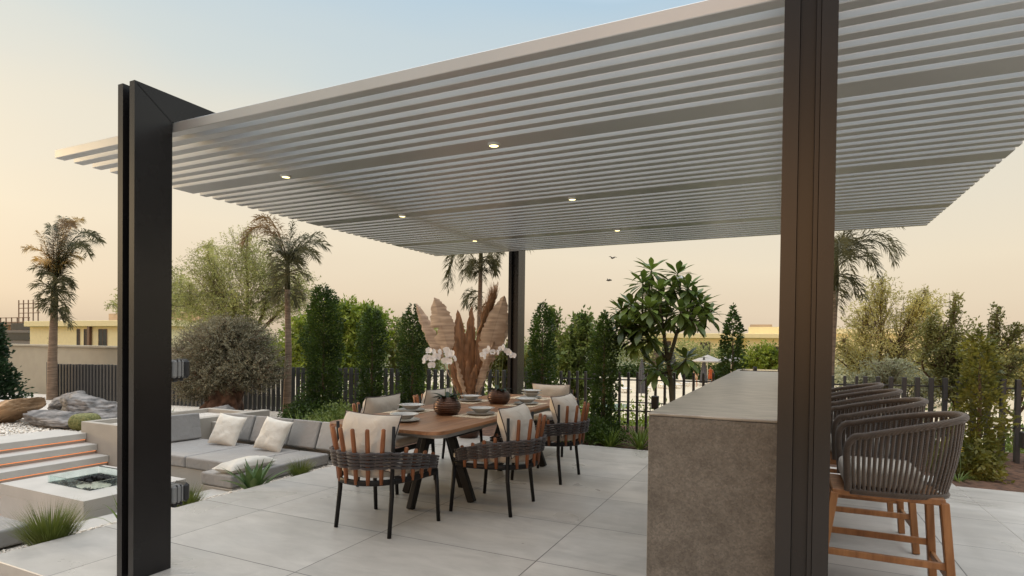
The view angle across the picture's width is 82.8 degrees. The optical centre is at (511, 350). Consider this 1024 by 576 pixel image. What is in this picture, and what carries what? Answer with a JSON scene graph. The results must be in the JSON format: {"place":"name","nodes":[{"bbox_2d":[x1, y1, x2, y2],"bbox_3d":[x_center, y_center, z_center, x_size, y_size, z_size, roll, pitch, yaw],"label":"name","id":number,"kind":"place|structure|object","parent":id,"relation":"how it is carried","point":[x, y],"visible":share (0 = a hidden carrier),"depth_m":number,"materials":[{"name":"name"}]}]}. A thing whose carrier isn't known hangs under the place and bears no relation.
{"place":"outdoors","nodes":[
{"label":"outdoors","id":0,"kind":"place"},
{"bbox_2d":[5,330,29,343],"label":"grey building","id":1,"kind":"structure","parent":0,"point":[19,336],"depth_m":92.00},
{"bbox_2d":[5,333,29,339],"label":"strip window","id":2,"kind":"structure","parent":1,"relation":"in","point":[13,336],"depth_m":92.08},
{"bbox_2d":[0,300,39,329],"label":"scaffolded building","id":3,"kind":"structure","parent":0,"point":[17,325],"depth_m":104.95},
{"bbox_2d":[0,393,281,434],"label":"garden ground","id":4,"kind":"structure","parent":0,"point":[183,408],"depth_m":13.13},
{"bbox_2d":[0,318,37,399],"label":"conifer","id":5,"kind":"object","parent":4,"relation":"on","point":[9,384],"visible":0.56,"depth_m":13.38,"materials":[{"name":"green plant"}]},
{"bbox_2d":[0,397,46,422],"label":"boulder","id":6,"kind":"object","parent":4,"relation":"on","point":[12,410],"visible":0.85,"depth_m":8.55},
{"bbox_2d":[0,418,80,435],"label":"white pebbles","id":7,"kind":"object","parent":4,"relation":"on","point":[14,431],"visible":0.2,"depth_m":8.00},
{"bbox_2d":[22,409,75,428],"bbox_3d":[-6.572,0.983,8.303,1.383,0.284,0.432,1,1,25],"label":"boulder","id":8,"kind":"object","parent":4,"relation":"on","point":[56,419],"visible":0.69,"depth_m":8.12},
{"bbox_2d":[21,215,106,399],"bbox_3d":[-11.962,-1.042,15.720,2.331,5.200,1.612,1,1,25],"label":"palm tree","id":9,"kind":"object","parent":4,"relation":"on","point":[56,267],"visible":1,"depth_m":15.69,"materials":[{"name":"green plant"}]},
{"bbox_2d":[47,390,87,410],"bbox_3d":[-7.066,0.836,9.237,0.661,0.418,0.378,1,1,25],"label":"boulder","id":10,"kind":"object","parent":4,"relation":"on","point":[55,403],"visible":0.36,"depth_m":9.15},
{"bbox_2d":[68,413,100,430],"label":"barrel cactus","id":11,"kind":"object","parent":4,"relation":"on","point":[75,421],"visible":0.64,"depth_m":7.87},
{"bbox_2d":[60,393,116,418],"bbox_3d":[-6.417,0.932,8.910,1.408,0.553,0.678,1,1,25],"label":"boulder","id":12,"kind":"object","parent":4,"relation":"on","point":[77,403],"visible":0.47,"depth_m":8.67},
{"bbox_2d":[4,344,182,393],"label":"boundary wall","id":13,"kind":"structure","parent":4,"relation":"on","point":[30,360],"depth_m":18.75,"materials":[{"name":"beige paint"}]},
{"bbox_2d":[58,364,204,406],"bbox_3d":[-9.884,0.898,14.964,7.265,1.206,0.090,1,1,25],"label":"pale fence","id":14,"kind":"object","parent":4,"relation":"on","point":[98,380],"visible":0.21,"depth_m":15.54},
{"bbox_2d":[171,311,291,410],"bbox_3d":[-5.594,0.365,11.210,2.839,2.270,1.852,1,1,25],"label":"olive tree","id":15,"kind":"object","parent":4,"relation":"on","point":[229,364],"visible":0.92,"depth_m":10.80,"materials":[{"name":"green plant"}]},
{"bbox_2d":[239,213,331,414],"bbox_3d":[-4.676,-0.742,11.893,2.416,4.283,1.137,1,1,25],"label":"palm tree","id":16,"kind":"object","parent":4,"relation":"on","point":[289,255],"visible":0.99,"depth_m":11.77,"materials":[{"name":"green plant"}]},
{"bbox_2d":[268,300,342,384],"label":"broadleaf tree","id":17,"kind":"object","parent":4,"relation":"on","point":[297,355],"visible":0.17,"depth_m":14.97,"materials":[{"name":"green plant"}]},
{"bbox_2d":[277,391,344,421],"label":"shrub","id":18,"kind":"object","parent":4,"relation":"on","point":[292,409],"visible":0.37,"depth_m":10.58,"materials":[{"name":"green plant"}]},
{"bbox_2d":[291,282,349,419],"bbox_3d":[-3.619,0.119,11.031,1.078,2.864,1.131,1,1,0],"label":"column hedge","id":19,"kind":"object","parent":4,"relation":"on","point":[323,343],"depth_m":10.91,"materials":[{"name":"green plant"}]},
{"bbox_2d":[314,293,397,402],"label":"broadleaf tree","id":20,"kind":"object","parent":4,"relation":"on","point":[351,312],"visible":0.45,"depth_m":14.19,"materials":[{"name":"green plant"}]},
{"bbox_2d":[242,367,555,411],"bbox_3d":[-2.861,0.886,11.676,7.960,1.221,0.130,1,1,25],"label":"fence","id":21,"kind":"object","parent":4,"relation":"on","point":[270,400],"visible":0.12,"depth_m":11.88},
{"bbox_2d":[315,342,494,407],"bbox_3d":[-2.838,1.216,14.305,8.613,3.259,3.372,1,1,25],"label":"shrub","id":22,"kind":"object","parent":4,"relation":"on","point":[387,361],"visible":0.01,"depth_m":14.17,"materials":[{"name":"green plant"}]},
{"bbox_2d":[382,316,451,399],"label":"broadleaf tree","id":23,"kind":"object","parent":4,"relation":"on","point":[395,367],"visible":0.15,"depth_m":14.29,"materials":[{"name":"green plant"}]},
{"bbox_2d":[0,435,1023,575],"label":"terrace","id":24,"kind":"structure","parent":0,"point":[590,519],"depth_m":4.19,"materials":[{"name":"tile"}]},
{"bbox_2d":[329,410,439,538],"bbox_3d":[-0.986,0.871,4.279,0.718,0.850,0.694,1,1,28],"label":"dining chair","id":25,"kind":"object","parent":24,"relation":"on","point":[363,445],"visible":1,"depth_m":4.06,"materials":[{"name":"fabric"}]},
{"bbox_2d":[352,393,434,494],"bbox_3d":[-1.189,0.850,5.598,0.694,0.850,0.718,1,1,25],"label":"dining chair","id":26,"kind":"object","parent":24,"relation":"on","point":[375,405],"visible":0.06,"depth_m":5.45,"materials":[{"name":"beige fabric"}]},
{"bbox_2d":[413,387,482,458],"bbox_3d":[-0.762,0.843,6.502,0.694,0.850,0.718,1,1,25],"label":"dining chair","id":27,"kind":"object","parent":24,"relation":"on","point":[426,397],"visible":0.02,"depth_m":6.38,"materials":[{"name":"beige fabric"}]},
{"bbox_2d":[330,394,576,509],"bbox_3d":[-0.346,0.928,5.765,1.088,0.731,3.120,1,1,25],"label":"dining table","id":28,"kind":"object","parent":24,"relation":"on","point":[426,428],"visible":0.51,"depth_m":4.90,"materials":[{"name":"brown wood"}]},
{"bbox_2d":[401,417,419,421],"bbox_3d":[-0.877,0.560,4.707,0.262,0.019,0.262,1,1,25],"label":"dinner plate","id":29,"kind":"object","parent":28,"relation":"on","point":[413,419],"visible":0.53,"depth_m":4.69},
{"bbox_2d":[390,412,418,419],"bbox_3d":[-0.871,0.529,4.700,0.238,0.044,0.238,1,1,25],"label":"soup bowl","id":30,"kind":"object","parent":29,"relation":"on","point":[407,415],"visible":0.78,"depth_m":4.72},
{"bbox_2d":[422,347,460,414],"bbox_3d":[-0.617,0.264,5.231,0.284,0.604,0.397,0,1,-36],"label":"orchid pot","id":31,"kind":"object","parent":28,"relation":"on","point":[448,403],"visible":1,"depth_m":5.13,"materials":[{"name":"brown metal"}]},
{"bbox_2d":[452,412,497,418],"bbox_3d":[-0.279,0.569,5.178,0.320,0.006,0.477,1,1,25],"label":"placemat","id":32,"kind":"object","parent":28,"relation":"on","point":[466,415],"visible":0.62,"depth_m":5.05,"materials":[{"name":"fabric"}]},
{"bbox_2d":[466,411,494,414],"bbox_3d":[-0.279,0.557,5.178,0.262,0.019,0.262,1,1,25],"label":"dinner plate","id":33,"kind":"object","parent":32,"relation":"on","point":[475,413],"visible":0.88,"depth_m":5.17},
{"bbox_2d":[468,406,494,412],"bbox_3d":[-0.273,0.525,5.170,0.238,0.044,0.238,1,1,25],"label":"soup bowl","id":34,"kind":"object","parent":33,"relation":"on","point":[481,409],"visible":1,"depth_m":5.14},
{"bbox_2d":[479,344,515,403],"bbox_3d":[-0.151,0.242,6.149,0.325,0.634,0.315,0,1,-21],"label":"orchid pot","id":35,"kind":"object","parent":28,"relation":"on","point":[498,395],"visible":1,"depth_m":6.09,"materials":[{"name":"brown metal"}]},
{"bbox_2d":[416,282,507,437],"bbox_3d":[-0.743,0.118,8.422,1.679,2.244,0.380,1,1,25],"label":"dried leaf vase","id":36,"kind":"object","parent":24,"relation":"on","point":[468,367],"visible":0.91,"depth_m":8.38,"materials":[{"name":"brown plant"}]},
{"bbox_2d":[449,402,546,516],"bbox_3d":[-0.062,0.874,4.836,0.694,0.850,0.718,1,1,23],"label":"dining chair","id":37,"kind":"object","parent":24,"relation":"on","point":[518,440],"visible":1,"depth_m":4.59,"materials":[{"name":"beige fabric"}]},
{"bbox_2d":[55,0,1023,575],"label":"pergola","id":38,"kind":"object","parent":24,"relation":"on","point":[805,130],"visible":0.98,"depth_m":3.27,"materials":[{"name":"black metal"}]},
{"bbox_2d":[171,480,188,507],"bbox_3d":[-2.052,0.872,3.539,0.130,0.138,0.115,1,1,25],"label":"outdoor speaker","id":39,"kind":"object","parent":38,"relation":"attached to","point":[179,492],"visible":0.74,"depth_m":3.50},
{"bbox_2d":[171,358,189,381],"bbox_3d":[-2.043,0.117,3.529,0.130,0.138,0.115,1,1,25],"label":"outdoor speaker","id":40,"kind":"object","parent":38,"relation":"attached to","point":[180,370],"visible":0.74,"depth_m":3.49},
{"bbox_2d":[510,393,589,484],"bbox_3d":[0.440,0.865,5.902,0.694,0.850,0.718,1,1,27],"label":"dining chair","id":41,"kind":"object","parent":24,"relation":"on","point":[569,421],"visible":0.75,"depth_m":5.65,"materials":[{"name":"beige fabric"}]},
{"bbox_2d":[532,383,573,456],"bbox_3d":[0.465,0.845,7.402,0.718,0.850,0.694,1,1,25],"label":"dining chair","id":42,"kind":"object","parent":24,"relation":"on","point":[553,390],"visible":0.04,"depth_m":7.37,"materials":[{"name":"beige fabric"}]},
{"bbox_2d":[646,367,777,575],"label":"bar counter","id":43,"kind":"object","parent":24,"relation":"on","point":[712,459],"visible":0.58,"depth_m":2.19,"materials":[{"name":"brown stone"}]},
{"bbox_2d":[831,383,883,464],"bbox_3d":[3.286,0.817,5.821,0.737,1.022,0.604,1,1,25],"label":"bar stool","id":44,"kind":"object","parent":24,"relation":"on","point":[859,388],"visible":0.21,"depth_m":5.58,"materials":[{"name":"fabric"}]},
{"bbox_2d":[830,388,902,511],"bbox_3d":[2.938,0.824,5.035,0.737,1.022,0.604,1,1,26],"label":"bar stool","id":45,"kind":"object","parent":24,"relation":"on","point":[881,394],"visible":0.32,"depth_m":4.81,"materials":[{"name":"fabric"}]},
{"bbox_2d":[830,397,928,554],"bbox_3d":[2.527,0.831,4.165,0.737,1.022,0.604,1,1,24],"label":"bar stool","id":46,"kind":"object","parent":24,"relation":"on","point":[916,404],"visible":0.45,"depth_m":3.97,"materials":[{"name":"fabric"}]},
{"bbox_2d":[828,411,969,575],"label":"bar stool","id":47,"kind":"object","parent":24,"relation":"on","point":[867,472],"visible":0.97,"depth_m":3.09,"materials":[{"name":"fabric"}]},
{"bbox_2d":[0,0,1023,349],"label":"sky","id":48,"kind":"structure","parent":0,"point":[63,63],"materials":[{"name":"beige"}]},
{"bbox_2d":[254,344,1021,451],"bbox_3d":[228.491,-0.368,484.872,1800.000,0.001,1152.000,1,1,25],"label":"ground","id":49,"kind":"structure","parent":0,"point":[446,365],"depth_m":98.06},
{"bbox_2d":[24,312,220,346],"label":"yellow house","id":50,"kind":"structure","parent":49,"relation":"on","point":[98,332],"depth_m":76.03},
{"bbox_2d":[98,329,106,345],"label":"window","id":51,"kind":"structure","parent":50,"relation":"in","point":[102,333],"depth_m":74.44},
{"bbox_2d":[104,260,202,328],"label":"acacia tree","id":52,"kind":"object","parent":49,"relation":"on","point":[179,282],"visible":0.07,"depth_m":21.30,"materials":[{"name":"green plant"}]},
{"bbox_2d":[172,221,323,333],"bbox_3d":[-8.581,-0.395,18.355,6.985,7.418,2.572,1,1,25],"label":"acacia tree","id":53,"kind":"object","parent":49,"relation":"on","point":[218,299],"visible":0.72,"depth_m":18.12,"materials":[{"name":"green plant"}]},
{"bbox_2d":[618,332,664,365],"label":"distant tree","id":54,"kind":"object","parent":49,"relation":"on","point":[641,354],"visible":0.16,"depth_m":65.23,"materials":[{"name":"green plant"}]},
{"bbox_2d":[669,334,720,367],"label":"distant tree","id":55,"kind":"object","parent":49,"relation":"on","point":[682,344],"visible":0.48,"depth_m":65.04,"materials":[{"name":"green plant"}]},
{"bbox_2d":[644,333,747,367],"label":"cream villa","id":56,"kind":"object","parent":49,"relation":"on","point":[714,338],"visible":0.12,"depth_m":78.44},
{"bbox_2d":[491,358,912,386],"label":"hedge","id":57,"kind":"object","parent":49,"relation":"on","point":[627,368],"visible":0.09,"depth_m":63.10,"materials":[{"name":"green plant"}]},
{"bbox_2d":[711,340,753,367],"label":"distant tree","id":58,"kind":"object","parent":49,"relation":"on","point":[717,352],"visible":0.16,"depth_m":65.04,"materials":[{"name":"green plant"}]},
{"bbox_2d":[735,339,778,369],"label":"broadleaf tree","id":59,"kind":"object","parent":49,"relation":"on","point":[764,357],"visible":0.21,"depth_m":20.03,"materials":[{"name":"green plant"}]},
{"bbox_2d":[742,324,778,352],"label":"cream villa","id":60,"kind":"object","parent":49,"relation":"on","point":[757,333],"visible":0.16,"depth_m":72.18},
{"bbox_2d":[834,344,925,391],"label":"distant tree","id":61,"kind":"object","parent":49,"relation":"on","point":[837,374],"visible":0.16,"depth_m":34.29,"materials":[{"name":"green plant"}]},
{"bbox_2d":[835,329,947,383],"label":"cream villa","id":62,"kind":"object","parent":49,"relation":"on","point":[841,332],"visible":0.04,"depth_m":54.88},
{"bbox_2d":[835,270,949,387],"bbox_3d":[6.569,0.903,10.269,2.037,4.605,1.377,1,1,25],"label":"acacia tree","id":63,"kind":"object","parent":49,"relation":"on","point":[915,312],"visible":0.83,"depth_m":10.14,"materials":[{"name":"green plant"}]},
{"bbox_2d":[948,338,1023,444],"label":"broadleaf tree","id":64,"kind":"object","parent":49,"relation":"on","point":[1021,377],"visible":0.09,"depth_m":11.15,"materials":[{"name":"green plant"}]},
{"bbox_2d":[261,371,1023,443],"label":"pool deck","id":65,"kind":"structure","parent":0,"point":[688,388],"depth_m":41.17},
{"bbox_2d":[639,359,644,396],"bbox_3d":[8.932,1.870,40.027,0.689,2.600,0.689,1,1,36],"label":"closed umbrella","id":66,"kind":"object","parent":65,"relation":"on","point":[642,385],"visible":0.71,"depth_m":39.86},
{"bbox_2d":[692,355,721,384],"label":"pool umbrella","id":67,"kind":"object","parent":65,"relation":"on","point":[708,358],"visible":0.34,"depth_m":51.80,"materials":[{"name":"white fabric"}]},
{"bbox_2d":[329,425,1023,492],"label":"planting bed","id":68,"kind":"object","parent":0,"point":[1015,472],"visible":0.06,"depth_m":6.47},
{"bbox_2d":[302,399,357,421],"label":"shrub","id":69,"kind":"object","parent":68,"relation":"on","point":[338,411],"visible":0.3,"depth_m":9.84,"materials":[{"name":"green plant"}]},
{"bbox_2d":[349,308,392,407],"bbox_3d":[-2.592,0.315,10.711,0.808,2.246,0.745,0,1,-16],"label":"column hedge","id":70,"kind":"object","parent":68,"relation":"on","point":[370,325],"depth_m":10.66,"materials":[{"name":"green plant"}]},
{"bbox_2d":[391,303,429,407],"bbox_3d":[-1.789,0.287,10.337,0.829,2.285,0.812,1,1,25],"label":"column hedge","id":71,"kind":"object","parent":68,"relation":"on","point":[410,392],"depth_m":10.26,"materials":[{"name":"green plant"}]},
{"bbox_2d":[441,252,530,394],"bbox_3d":[-0.308,-0.797,12.002,2.336,4.989,3.179,0,1,-45],"label":"palm tree","id":72,"kind":"object","parent":68,"relation":"on","point":[492,262],"visible":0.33,"depth_m":12.28,"materials":[{"name":"green plant"}]},
{"bbox_2d":[486,339,558,389],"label":"broadleaf tree","id":73,"kind":"object","parent":68,"relation":"on","point":[500,358],"visible":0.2,"depth_m":13.15,"materials":[{"name":"green plant"}]},
{"bbox_2d":[524,299,564,421],"bbox_3d":[0.500,0.296,9.297,0.712,2.260,0.742,1,1,25],"label":"column hedge","id":74,"kind":"object","parent":68,"relation":"on","point":[537,335],"depth_m":9.21,"materials":[{"name":"green plant"}]},
{"bbox_2d":[537,303,623,409],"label":"broadleaf tree","id":75,"kind":"object","parent":68,"relation":"on","point":[573,347],"visible":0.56,"depth_m":11.39,"materials":[{"name":"green plant"}]},
{"bbox_2d":[585,309,624,440],"bbox_3d":[1.357,0.407,8.488,0.601,2.041,0.610,1,1,2],"label":"column hedge","id":76,"kind":"object","parent":68,"relation":"on","point":[606,390],"depth_m":8.43,"materials":[{"name":"green plant"}]},
{"bbox_2d":[580,410,633,444],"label":"shrub","id":77,"kind":"object","parent":68,"relation":"on","point":[596,422],"visible":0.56,"depth_m":8.10,"materials":[{"name":"green plant"}]},
{"bbox_2d":[591,424,634,447],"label":"strap leaf plant","id":78,"kind":"object","parent":68,"relation":"on","point":[611,442],"visible":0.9,"depth_m":7.89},
{"bbox_2d":[580,390,666,426],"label":"ground cover","id":79,"kind":"object","parent":68,"relation":"on","point":[640,419],"visible":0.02,"depth_m":11.94,"materials":[{"name":"green plant"}]},
{"bbox_2d":[618,423,648,449],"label":"strap leaf plant","id":80,"kind":"object","parent":68,"relation":"on","point":[639,440],"visible":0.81,"depth_m":7.78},
{"bbox_2d":[603,257,725,401],"bbox_3d":[2.163,-0.022,8.403,1.785,2.720,1.352,1,1,25],"label":"frangipani tree","id":81,"kind":"object","parent":68,"relation":"on","point":[633,324],"visible":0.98,"depth_m":8.26,"materials":[{"name":"green plant"}]},
{"bbox_2d":[560,371,857,432],"bbox_3d":[2.807,0.884,8.982,4.410,1.143,0.090,1,1,25],"label":"pale fence","id":82,"kind":"object","parent":68,"relation":"on","point":[628,379],"visible":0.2,"depth_m":9.32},
{"bbox_2d":[712,302,750,381],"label":"column hedge","id":83,"kind":"object","parent":68,"relation":"on","point":[738,341],"depth_m":8.43,"materials":[{"name":"green plant"}]},
{"bbox_2d":[832,227,907,383],"bbox_3d":[4.962,-0.658,8.491,1.578,4.331,1.332,1,1,25],"label":"palm tree","id":84,"kind":"object","parent":68,"relation":"on","point":[843,244],"visible":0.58,"depth_m":8.40,"materials":[{"name":"green plant"}]},
{"bbox_2d":[838,353,954,409],"bbox_3d":[5.986,0.971,8.912,1.756,1.891,0.813,1,1,25],"label":"grey leaved shrub","id":85,"kind":"object","parent":68,"relation":"on","point":[894,370],"visible":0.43,"depth_m":8.88,"materials":[{"name":"green plant"}]},
{"bbox_2d":[863,376,1023,462],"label":"pale fence","id":86,"kind":"object","parent":68,"relation":"on","point":[1018,388],"visible":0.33,"depth_m":7.54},
{"bbox_2d":[906,291,1023,433],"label":"leafy shrub tree","id":87,"kind":"object","parent":68,"relation":"on","point":[942,347],"visible":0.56,"depth_m":7.72,"materials":[{"name":"green plant"}]},
{"bbox_2d":[926,431,1014,483],"bbox_3d":[4.996,1.162,6.403,0.820,0.585,0.715,1,1,25],"label":"shrub","id":88,"kind":"object","parent":68,"relation":"on","point":[972,462],"visible":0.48,"depth_m":6.24,"materials":[{"name":"green plant"}]},
{"bbox_2d":[923,396,1023,452],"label":"ground cover","id":89,"kind":"object","parent":68,"relation":"on","point":[1008,445],"visible":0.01,"depth_m":9.07,"materials":[{"name":"green plant"}]},
{"bbox_2d":[944,322,1022,475],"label":"column hedge","id":90,"kind":"object","parent":68,"relation":"on","point":[979,425],"depth_m":6.46,"materials":[{"name":"green plant"}]},
{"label":"pit floor","id":91,"kind":"structure","parent":0,"visible":0},
{"bbox_2d":[0,429,114,482],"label":"garden steps","id":92,"kind":"structure","parent":91,"relation":"on","point":[32,455],"depth_m":7.05,"materials":[{"name":"concrete"}]},
{"bbox_2d":[0,465,185,524],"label":"fire pit","id":93,"kind":"object","parent":91,"relation":"on","point":[96,486],"visible":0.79,"depth_m":5.43,"materials":[{"name":"concrete"}]},
{"bbox_2d":[81,408,244,466],"bbox_3d":[-4.907,1.313,8.349,0.850,0.760,1.900,1,1,25],"label":"planter box","id":94,"kind":"object","parent":91,"relation":"on","point":[102,434],"visible":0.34,"depth_m":7.52,"materials":[{"name":"concrete"}]},
{"bbox_2d":[0,466,326,553],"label":"gravel strip","id":95,"kind":"object","parent":91,"relation":"on","point":[16,548],"depth_m":4.69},
{"bbox_2d":[2,496,98,545],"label":"ornamental grass","id":96,"kind":"object","parent":95,"relation":"on","point":[43,530],"depth_m":4.00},
{"bbox_2d":[0,465,333,552],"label":"white pebbles","id":97,"kind":"object","parent":95,"relation":"on","point":[84,530],"visible":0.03,"depth_m":4.73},
{"bbox_2d":[174,481,211,507],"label":"ornamental grass","id":98,"kind":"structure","parent":95,"relation":"on","point":[196,497],"depth_m":5.01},
{"bbox_2d":[222,459,296,488],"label":"agave plant","id":99,"kind":"object","parent":95,"relation":"on","point":[254,477],"visible":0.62,"depth_m":5.59,"materials":[{"name":"green plant"}]},
{"bbox_2d":[284,457,316,476],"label":"ornamental grass","id":100,"kind":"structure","parent":95,"relation":"on","point":[299,470],"depth_m":6.15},
{"bbox_2d":[0,459,331,550],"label":"sofa base","id":101,"kind":"object","parent":91,"relation":"on","point":[191,475],"visible":0.1,"depth_m":5.93,"materials":[{"name":"concrete"}]},
{"bbox_2d":[0,516,28,547],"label":"seat pad","id":102,"kind":"object","parent":101,"relation":"on","point":[6,540],"visible":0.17,"depth_m":4.15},
{"bbox_2d":[171,438,249,466],"bbox_3d":[-4.099,1.279,7.393,1.105,0.130,0.940,1,1,25],"label":"seat pad","id":103,"kind":"object","parent":101,"relation":"on","point":[181,451],"visible":0.42,"depth_m":7.25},
{"bbox_2d":[171,413,200,441],"bbox_3d":[-4.493,1.028,7.680,0.110,0.350,0.700,-11,-5,32],"label":"back cushion","id":104,"kind":"object","parent":103,"relation":"on","point":[185,427],"visible":0.53,"depth_m":7.77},
{"bbox_2d":[207,413,246,445],"bbox_3d":[-3.709,1.033,7.561,0.420,0.420,0.158,7,-24,14],"label":"pillow","id":105,"kind":"object","parent":103,"relation":"on","point":[227,430],"visible":1,"depth_m":7.50,"materials":[{"name":"white fabric"}]},
{"bbox_2d":[223,413,256,441],"bbox_3d":[-3.740,1.042,7.918,0.620,0.350,0.110,1,-19,25],"label":"back cushion","id":106,"kind":"object","parent":101,"relation":"on","point":[246,432],"visible":0.49,"depth_m":7.78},
{"bbox_2d":[186,445,298,470],"bbox_3d":[-3.215,1.295,6.977,0.830,0.130,0.940,1,1,25],"label":"seat pad","id":107,"kind":"object","parent":101,"relation":"on","point":[208,461],"visible":0.54,"depth_m":6.82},
{"bbox_2d":[253,416,292,451],"bbox_3d":[-2.962,1.042,7.199,0.420,0.420,0.162,9,-23,20],"label":"pillow","id":108,"kind":"object","parent":107,"relation":"on","point":[273,435],"visible":1,"depth_m":7.13,"materials":[{"name":"white fabric"}]},
{"bbox_2d":[201,451,328,488],"bbox_3d":[-2.712,1.308,6.502,0.465,0.130,1.370,1,1,25],"label":"seat pad","id":109,"kind":"object","parent":101,"relation":"on","point":[212,477],"visible":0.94,"depth_m":6.36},
{"bbox_2d":[212,455,275,473],"bbox_3d":[-2.809,1.198,6.121,0.270,0.144,0.620,1,1,21],"label":"pillow","id":110,"kind":"object","parent":109,"relation":"on","point":[231,465],"visible":0.81,"depth_m":5.98,"materials":[{"name":"white fabric"}]},
{"bbox_2d":[316,422,336,450],"bbox_3d":[-2.121,1.072,7.155,0.600,0.350,0.110,1,-19,25],"label":"back cushion","id":111,"kind":"object","parent":109,"relation":"on","point":[324,442],"visible":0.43,"depth_m":7.18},
{"bbox_2d":[250,416,293,446],"bbox_3d":[-3.134,1.053,7.633,0.660,0.350,0.110,1,-19,25],"label":"back cushion","id":112,"kind":"object","parent":101,"relation":"on","point":[259,422],"visible":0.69,"depth_m":7.67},
{"bbox_2d":[287,419,322,449],"bbox_3d":[-2.618,1.063,7.390,0.460,0.350,0.110,1,-19,25],"label":"back cushion","id":113,"kind":"object","parent":101,"relation":"on","point":[304,434],"visible":0.77,"depth_m":7.33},
{"bbox_2d":[200,409,269,438],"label":"lounge side wall","id":114,"kind":"structure","parent":91,"relation":"on","point":[206,425],"depth_m":8.28,"materials":[{"name":"concrete"}]},
{"bbox_2d":[212,421,330,458],"bbox_3d":[-2.943,1.380,7.722,2.940,0.690,0.120,1,1,25],"label":"outdoor sofa","id":115,"kind":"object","parent":91,"relation":"on","point":[284,447],"depth_m":7.61,"materials":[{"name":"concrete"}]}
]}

